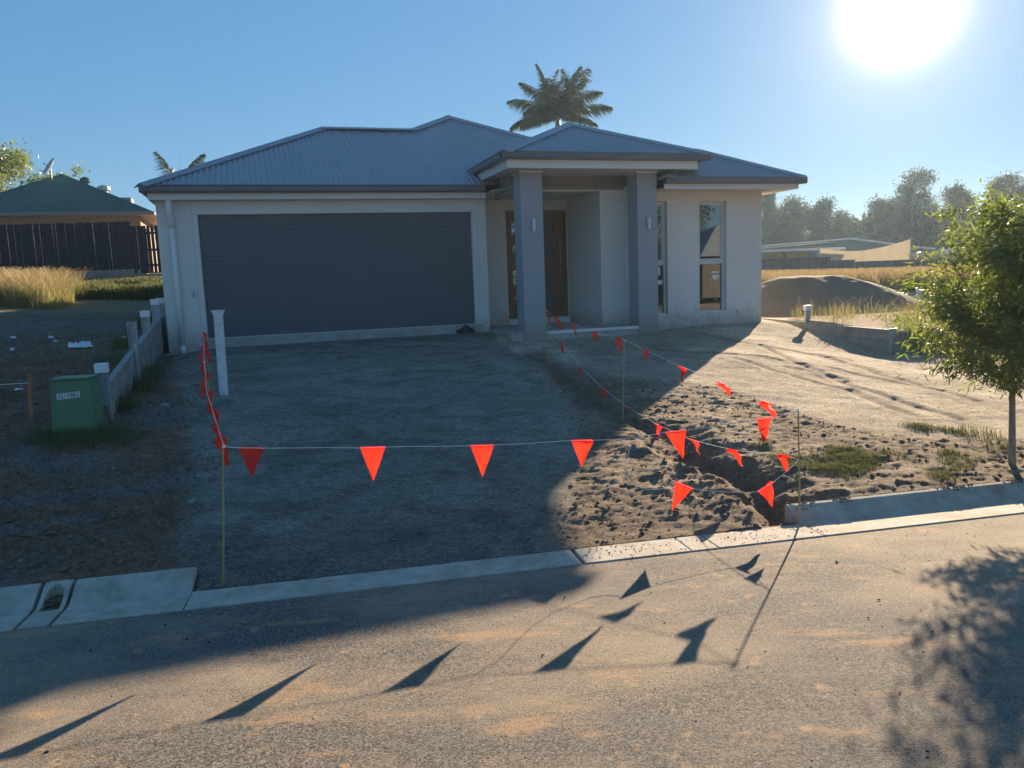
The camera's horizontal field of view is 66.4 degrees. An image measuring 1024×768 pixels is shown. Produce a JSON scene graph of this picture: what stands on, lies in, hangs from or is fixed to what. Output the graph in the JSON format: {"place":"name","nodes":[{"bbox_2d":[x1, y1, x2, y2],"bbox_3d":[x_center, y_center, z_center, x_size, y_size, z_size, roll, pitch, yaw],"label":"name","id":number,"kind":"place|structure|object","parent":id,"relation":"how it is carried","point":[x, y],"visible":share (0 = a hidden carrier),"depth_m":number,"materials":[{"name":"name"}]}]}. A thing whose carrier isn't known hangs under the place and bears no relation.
{"place":"outdoors","nodes":[
{"label":"outdoors","id":0,"kind":"place"},
{"bbox_2d":[0,274,86,309],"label":"tall grass","id":1,"kind":"structure","parent":0,"point":[38,297],"depth_m":18.80,"materials":[{"name":"beige plant"}]},
{"bbox_2d":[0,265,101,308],"bbox_3d":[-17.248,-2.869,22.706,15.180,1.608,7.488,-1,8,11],"label":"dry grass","id":2,"kind":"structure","parent":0,"point":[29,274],"depth_m":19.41,"materials":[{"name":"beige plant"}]},
{"bbox_2d":[0,514,1023,767],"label":"road","id":3,"kind":"structure","parent":0,"point":[404,682],"depth_m":3.38,"materials":[{"name":"grey asphalt"}]},
{"bbox_2d":[44,530,975,761],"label":"road crumbs","id":4,"kind":"object","parent":3,"relation":"on","point":[46,751],"visible":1,"depth_m":3.75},
{"bbox_2d":[1,518,1022,767],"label":"loose chips","id":5,"kind":"object","parent":3,"relation":"on","point":[587,612],"visible":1,"depth_m":3.88,"materials":[{"name":"grey stone"}]},
{"bbox_2d":[0,272,1023,591],"bbox_3d":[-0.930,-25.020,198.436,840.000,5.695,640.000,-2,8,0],"label":"ground","id":6,"kind":"structure","parent":0,"point":[308,488],"depth_m":7.53,"materials":[{"name":"soil"}]},
{"bbox_2d":[0,138,42,251],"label":"feathery tree","id":7,"kind":"object","parent":6,"relation":"on","point":[9,162],"visible":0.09,"depth_m":49.60,"materials":[{"name":"green plant"}]},
{"bbox_2d":[27,373,33,419],"bbox_3d":[-5.115,0.170,8.313,0.085,0.569,0.024,-2,8,0],"label":"timber peg","id":8,"kind":"object","parent":6,"relation":"on","point":[30,399],"visible":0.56,"depth_m":8.30,"materials":[{"name":"brown wood"}]},
{"bbox_2d":[10,161,96,260],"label":"feathery tree","id":9,"kind":"object","parent":6,"relation":"on","point":[34,178],"visible":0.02,"depth_m":46.62,"materials":[{"name":"green plant"}]},
{"bbox_2d":[49,374,104,436],"bbox_3d":[-4.454,0.263,8.020,0.439,0.684,0.267,-3,8,-6],"label":"service cabinet","id":10,"kind":"object","parent":6,"relation":"on","point":[76,402],"visible":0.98,"depth_m":7.90,"materials":[{"name":"green metal"}]},
{"bbox_2d":[0,158,158,272],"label":"neighbour house","id":11,"kind":"structure","parent":6,"relation":"on","point":[61,198],"depth_m":35.10,"materials":[{"name":"brick"}]},
{"bbox_2d":[68,341,92,347],"bbox_3d":[-6.332,-0.585,11.492,0.336,0.097,0.232,0,8,17],"label":"plastic rag","id":12,"kind":"object","parent":6,"relation":"on","point":[82,344],"visible":1,"depth_m":11.45,"materials":[{"name":"white plastic"}]},
{"bbox_2d":[13,418,149,452],"bbox_3d":[-4.827,0.595,7.487,1.407,0.339,2.263,5,10,42],"label":"grass tuft","id":13,"kind":"object","parent":6,"relation":"on","point":[100,434],"visible":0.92,"depth_m":7.77,"materials":[{"name":"green plant"}]},
{"bbox_2d":[37,270,161,278],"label":"block wall","id":14,"kind":"structure","parent":6,"relation":"on","point":[108,274],"depth_m":28.36,"materials":[{"name":"grey concrete"}]},
{"bbox_2d":[0,221,161,273],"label":"paling fence","id":15,"kind":"object","parent":14,"relation":"on","point":[77,247],"visible":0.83,"depth_m":28.08,"materials":[{"name":"wood"}]},
{"bbox_2d":[0,334,229,576],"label":"pebbles","id":16,"kind":"object","parent":6,"relation":"on","point":[102,540],"visible":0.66,"depth_m":6.45,"materials":[{"name":"brown stone"}]},
{"bbox_2d":[75,275,163,299],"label":"weeds","id":17,"kind":"object","parent":6,"relation":"on","point":[131,288],"visible":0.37,"depth_m":22.47,"materials":[{"name":"green plant"}]},
{"bbox_2d":[94,298,168,420],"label":"retaining wall","id":18,"kind":"structure","parent":6,"relation":"on","point":[153,339],"depth_m":10.81,"materials":[{"name":"concrete"}]},
{"bbox_2d":[94,311,175,413],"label":"wall weeds","id":19,"kind":"object","parent":6,"relation":"on","point":[148,374],"depth_m":10.37,"materials":[{"name":"green plant"}]},
{"bbox_2d":[26,420,246,561],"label":"pale pebbles","id":20,"kind":"object","parent":6,"relation":"on","point":[135,462],"visible":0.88,"depth_m":7.22,"materials":[{"name":"beige stone"}]},
{"bbox_2d":[159,402,168,406],"bbox_3d":[-4.087,0.252,9.200,0.114,0.079,0.114,1,8,21],"label":"stone","id":21,"kind":"object","parent":6,"relation":"on","point":[164,404],"visible":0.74,"depth_m":9.17,"materials":[{"name":"grey stone"}]},
{"bbox_2d":[152,152,205,175],"bbox_3d":[-13.297,-6.552,31.866,2.721,5.788,2.251,-8,9,-35],"label":"palm tree","id":22,"kind":"object","parent":6,"relation":"on","point":[164,164],"visible":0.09,"depth_m":31.42,"materials":[{"name":"green plant"}]},
{"bbox_2d":[0,337,365,542],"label":"straw","id":23,"kind":"object","parent":6,"relation":"on","point":[107,449],"visible":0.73,"depth_m":7.24,"materials":[{"name":"beige plant"}]},
{"bbox_2d":[186,499,195,503],"bbox_3d":[-2.469,0.904,6.024,0.072,0.045,0.061,-2,8,0],"label":"stone","id":24,"kind":"object","parent":6,"relation":"on","point":[191,501],"visible":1,"depth_m":6.00,"materials":[{"name":"grey stone"}]},
{"bbox_2d":[200,329,215,400],"bbox_3d":[-3.641,-0.192,9.391,0.020,0.940,0.131,2,9,30],"label":"bamboo stake","id":25,"kind":"object","parent":6,"relation":"on","point":[209,371],"visible":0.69,"depth_m":9.40,"materials":[{"name":"wood"}]},
{"bbox_2d":[203,360,221,458],"bbox_3d":[-2.753,0.268,7.209,0.094,0.992,0.020,-2,8,0],"label":"bamboo stake","id":26,"kind":"object","parent":6,"relation":"on","point":[212,405],"visible":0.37,"depth_m":7.19,"materials":[{"name":"wood"}]},
{"bbox_2d":[211,310,228,395],"bbox_3d":[-3.620,-0.340,9.765,0.166,1.156,0.166,-2,8,0],"label":"vent pipe","id":27,"kind":"object","parent":6,"relation":"on","point":[220,350],"visible":0.89,"depth_m":9.71,"materials":[{"name":"plastic"}]},
{"bbox_2d":[222,443,225,585],"bbox_3d":[-1.739,0.822,4.715,0.098,0.940,0.020,-4,8,-14],"label":"bamboo stake","id":28,"kind":"object","parent":6,"relation":"on","point":[223,533],"visible":0.94,"depth_m":4.71,"materials":[{"name":"yellow wood"}]},
{"bbox_2d":[199,331,229,464],"bbox_3d":[-2.712,-0.048,6.978,0.160,0.618,5.100,-5,8,-22],"label":"bunting","id":29,"kind":"object","parent":28,"relation":"hanging from","point":[220,440],"visible":0.95,"depth_m":6.15,"materials":[{"name":"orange plastic"}]},
{"bbox_2d":[197,525,576,589],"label":"gravel","id":30,"kind":"structure","parent":6,"relation":"on","point":[272,568],"depth_m":5.13,"materials":[{"name":"grey gravel"}]},
{"bbox_2d":[456,324,474,333],"bbox_3d":[-0.884,-1.048,14.930,0.340,0.191,0.200,-5,8,-17],"label":"plastic scrap","id":31,"kind":"object","parent":6,"relation":"on","point":[464,328],"visible":1,"depth_m":14.88,"materials":[{"name":"black plastic"}]},
{"bbox_2d":[134,115,807,356],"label":"house","id":32,"kind":"structure","parent":6,"relation":"on","point":[447,224],"depth_m":14.60,"materials":[{"name":"paint"}]},
{"bbox_2d":[198,212,474,337],"bbox_3d":[-3.067,-2.035,14.342,4.834,2.125,0.052,-5,8,-17],"label":"garage door","id":33,"kind":"structure","parent":32,"relation":"in","point":[282,273],"depth_m":14.28,"materials":[{"name":"metal"}]},
{"bbox_2d":[505,210,567,318],"bbox_3d":[0.530,-2.533,16.569,1.346,2.245,0.154,-5,8,-17],"label":"front door","id":34,"kind":"structure","parent":32,"relation":"in","point":[559,288],"depth_m":16.63,"materials":[{"name":"brown wood"}]},
{"bbox_2d":[657,202,667,314],"bbox_3d":[2.706,-2.420,15.161,0.605,2.170,0.148,-5,8,-17],"label":"window","id":35,"kind":"structure","parent":32,"relation":"in","point":[661,262],"depth_m":15.25,"materials":[{"name":"metal"}]},
{"bbox_2d":[699,201,723,312],"bbox_3d":[3.952,-2.519,15.549,0.606,2.170,0.148,-5,8,-17],"label":"window","id":36,"kind":"structure","parent":32,"relation":"in","point":[709,260],"depth_m":15.60,"materials":[{"name":"metal"}]},
{"bbox_2d":[0,480,1023,631],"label":"kerb","id":37,"kind":"structure","parent":6,"relation":"on","point":[117,596],"depth_m":4.89,"materials":[{"name":"concrete"}]},
{"bbox_2d":[42,604,60,610],"bbox_3d":[-2.702,1.296,4.618,0.102,0.019,0.187,-4,8,-11],"label":"outlet rubble","id":38,"kind":"object","parent":37,"relation":"on","point":[49,608],"visible":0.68,"depth_m":4.56,"materials":[{"name":"grey stone"}]},
{"bbox_2d":[544,524,827,562],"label":"gutter crumbs","id":39,"kind":"object","parent":37,"relation":"on","point":[686,539],"visible":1,"depth_m":5.20,"materials":[{"name":"brown soil"}]},
{"bbox_2d":[786,477,1023,509],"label":"spilt earth","id":40,"kind":"structure","parent":37,"relation":"on","point":[947,487],"depth_m":5.95,"materials":[{"name":"brown soil"}]},
{"bbox_2d":[546,311,547,362],"bbox_3d":[0.526,-0.675,11.636,0.020,0.854,0.154,-3,8,-5],"label":"bamboo stake","id":41,"kind":"object","parent":6,"relation":"on","point":[547,341],"visible":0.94,"depth_m":11.65,"materials":[{"name":"beige wood"}]},
{"bbox_2d":[506,61,612,132],"bbox_3d":[2.327,-9.682,36.964,5.012,10.860,3.848,-2,8,0],"label":"palm tree","id":42,"kind":"object","parent":6,"relation":"on","point":[546,107],"visible":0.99,"depth_m":36.20,"materials":[{"name":"green plant"}]},
{"bbox_2d":[622,339,625,421],"bbox_3d":[1.180,-0.002,8.286,0.020,0.964,0.130,-4,8,-13],"label":"bamboo stake","id":43,"kind":"object","parent":6,"relation":"on","point":[623,380],"visible":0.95,"depth_m":8.27,"materials":[{"name":"beige wood"}]},
{"bbox_2d":[762,192,784,248],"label":"gum tree","id":44,"kind":"object","parent":6,"relation":"on","point":[771,221],"visible":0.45,"depth_m":82.45,"materials":[{"name":"green plant"}]},
{"bbox_2d":[549,379,1023,546],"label":"clods","id":45,"kind":"object","parent":6,"relation":"on","point":[777,501],"visible":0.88,"depth_m":6.65,"materials":[{"name":"brown soil"}]},
{"bbox_2d":[771,194,819,243],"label":"gum tree","id":46,"kind":"object","parent":6,"relation":"on","point":[796,216],"visible":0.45,"depth_m":83.97,"materials":[{"name":"green plant"}]},
{"bbox_2d":[762,257,830,271],"bbox_3d":[13.600,-5.236,38.007,4.075,1.740,0.060,-3,8,-8],"label":"sheet fence","id":47,"kind":"object","parent":6,"relation":"on","point":[808,263],"visible":0.34,"depth_m":37.96,"materials":[{"name":"grey metal"}]},
{"bbox_2d":[797,408,800,524],"bbox_3d":[1.999,0.610,5.458,0.032,0.895,0.019,-5,8,-19],"label":"bamboo stake","id":48,"kind":"object","parent":6,"relation":"on","point":[799,516],"visible":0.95,"depth_m":5.45,"materials":[{"name":"beige wood"}]},
{"bbox_2d":[225,411,796,480],"bbox_3d":[0.137,0.414,5.040,3.771,0.323,0.094,-4,8,-11],"label":"bunting","id":49,"kind":"object","parent":48,"relation":"hanging from","point":[251,456],"visible":1,"depth_m":4.98,"materials":[{"name":"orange plastic"}]},
{"bbox_2d":[545,312,796,416],"bbox_3d":[1.198,-0.385,8.461,0.194,0.578,6.403,-4,8,-13],"label":"bunting","id":50,"kind":"object","parent":48,"relation":"hanging from","point":[763,404],"visible":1,"depth_m":7.07,"materials":[{"name":"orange plastic"}]},
{"bbox_2d":[624,440,798,511],"bbox_3d":[1.377,0.598,5.308,1.275,0.548,0.080,-4,8,-13],"label":"bunting","id":51,"kind":"object","parent":48,"relation":"hanging from","point":[681,491],"visible":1,"depth_m":5.31,"materials":[{"name":"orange plastic"}]},
{"bbox_2d":[762,247,845,258],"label":"carport","id":52,"kind":"object","parent":6,"relation":"on","point":[784,253],"visible":0.31,"depth_m":47.41,"materials":[{"name":"metal"}]},
{"bbox_2d":[803,193,853,240],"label":"gum tree","id":53,"kind":"object","parent":6,"relation":"on","point":[834,229],"visible":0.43,"depth_m":83.86,"materials":[{"name":"green plant"}]},
{"bbox_2d":[761,305,896,355],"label":"retaining wall","id":54,"kind":"structure","parent":6,"relation":"on","point":[879,339],"depth_m":14.52,"materials":[{"name":"concrete"}]},
{"bbox_2d":[827,207,857,237],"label":"gum tree","id":55,"kind":"object","parent":6,"relation":"on","point":[843,215],"visible":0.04,"depth_m":87.14,"materials":[{"name":"green plant"}]},
{"bbox_2d":[831,260,854,269],"bbox_3d":[16.269,-5.307,38.465,1.306,1.560,0.060,-3,8,-9],"label":"sheet fence","id":56,"kind":"object","parent":6,"relation":"on","point":[837,264],"visible":0.41,"depth_m":38.38,"materials":[{"name":"grey metal"}]},
{"bbox_2d":[761,275,933,315],"bbox_3d":[7.723,-2.363,20.665,6.625,0.987,4.608,-5,8,-23],"label":"sand heap","id":57,"kind":"object","parent":6,"relation":"on","point":[778,294],"visible":0.73,"depth_m":19.21,"materials":[{"name":"beige sand"}]},
{"bbox_2d":[762,238,961,256],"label":"shed","id":58,"kind":"structure","parent":6,"relation":"on","point":[853,244],"depth_m":53.30,"materials":[{"name":"white metal"}]},
{"bbox_2d":[818,237,911,261],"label":"shade sail","id":59,"kind":"object","parent":6,"relation":"on","point":[895,251],"visible":0.48,"depth_m":43.77,"materials":[{"name":"fabric"}]},
{"bbox_2d":[750,420,982,480],"bbox_3d":[3.381,0.593,6.974,2.333,0.194,1.573,-6,9,-29],"label":"turf patch","id":60,"kind":"object","parent":6,"relation":"on","point":[852,459],"visible":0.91,"depth_m":6.72,"materials":[{"name":"green plant"}]},
{"bbox_2d":[847,192,911,242],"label":"gum tree","id":61,"kind":"object","parent":6,"relation":"on","point":[878,217],"visible":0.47,"depth_m":83.33,"materials":[{"name":"green plant"}]},
{"bbox_2d":[772,206,991,240],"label":"distant wood","id":62,"kind":"object","parent":6,"relation":"on","point":[853,222],"visible":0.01,"depth_m":87.29,"materials":[{"name":"green plant"}]},
{"bbox_2d":[787,294,1003,356],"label":"weeds","id":63,"kind":"object","parent":6,"relation":"on","point":[848,313],"visible":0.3,"depth_m":16.20,"materials":[{"name":"green plant"}]},
{"bbox_2d":[888,166,945,246],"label":"gum tree","id":64,"kind":"object","parent":6,"relation":"on","point":[923,234],"visible":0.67,"depth_m":83.91,"materials":[{"name":"green plant"}]},
{"bbox_2d":[916,288,921,298],"bbox_3d":[11.903,-2.555,22.924,0.156,0.520,0.160,-2,8,0],"label":"capped pipe","id":65,"kind":"object","parent":6,"relation":"on","point":[919,290],"visible":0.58,"depth_m":22.86,"materials":[{"name":"plastic"}]},
{"bbox_2d":[855,256,1018,268],"bbox_3d":[27.355,-5.899,40.157,21.119,1.460,0.060,-3,8,-8],"label":"sheet fence","id":66,"kind":"object","parent":6,"relation":"on","point":[883,264],"visible":0.2,"depth_m":38.87,"materials":[{"name":"grey metal"}]},
{"bbox_2d":[911,251,976,259],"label":"building","id":67,"kind":"structure","parent":6,"relation":"on","point":[939,254],"depth_m":45.59,"materials":[{"name":"metal"}]},
{"bbox_2d":[876,178,1023,464],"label":"young tree","id":68,"kind":"object","parent":6,"relation":"on","point":[1004,263],"visible":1,"depth_m":6.44,"materials":[{"name":"green plant"}]},
{"bbox_2d":[928,179,981,250],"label":"gum tree","id":69,"kind":"object","parent":6,"relation":"on","point":[958,194],"visible":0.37,"depth_m":81.92,"materials":[{"name":"green plant"}]},
{"bbox_2d":[899,289,1018,297],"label":"retaining wall","id":70,"kind":"structure","parent":6,"relation":"on","point":[913,294],"depth_m":25.18,"materials":[{"name":"concrete"}]},
{"bbox_2d":[935,187,988,226],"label":"gum tree","id":71,"kind":"object","parent":6,"relation":"on","point":[954,204],"depth_m":86.69,"materials":[{"name":"green plant"}]},
{"bbox_2d":[955,422,1007,453],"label":"verge weeds","id":72,"kind":"object","parent":6,"relation":"on","point":[973,428],"visible":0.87,"depth_m":7.35,"materials":[{"name":"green plant"}]},
{"bbox_2d":[979,170,1023,249],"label":"gum tree","id":73,"kind":"object","parent":6,"relation":"on","point":[1003,181],"visible":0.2,"depth_m":82.09,"materials":[{"name":"green plant"}]},
{"bbox_2d":[0,0,1023,253],"label":"sky","id":74,"kind":"structure","parent":0,"point":[850,97],"materials":[{"name":"blue"}]},
{"bbox_2d":[547,321,795,470],"bbox_3d":[1.263,-0.042,8.540,0.076,0.992,6.434,-4,8,-13],"label":"bunting","id":75,"kind":"object","parent":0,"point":[781,457],"visible":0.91,"depth_m":7.02,"materials":[{"name":"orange plastic"}]},
{"bbox_2d":[761,264,989,290],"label":"dry grass","id":76,"kind":"structure","parent":0,"point":[876,275],"depth_m":26.40,"materials":[{"name":"beige plant"}]}
]}

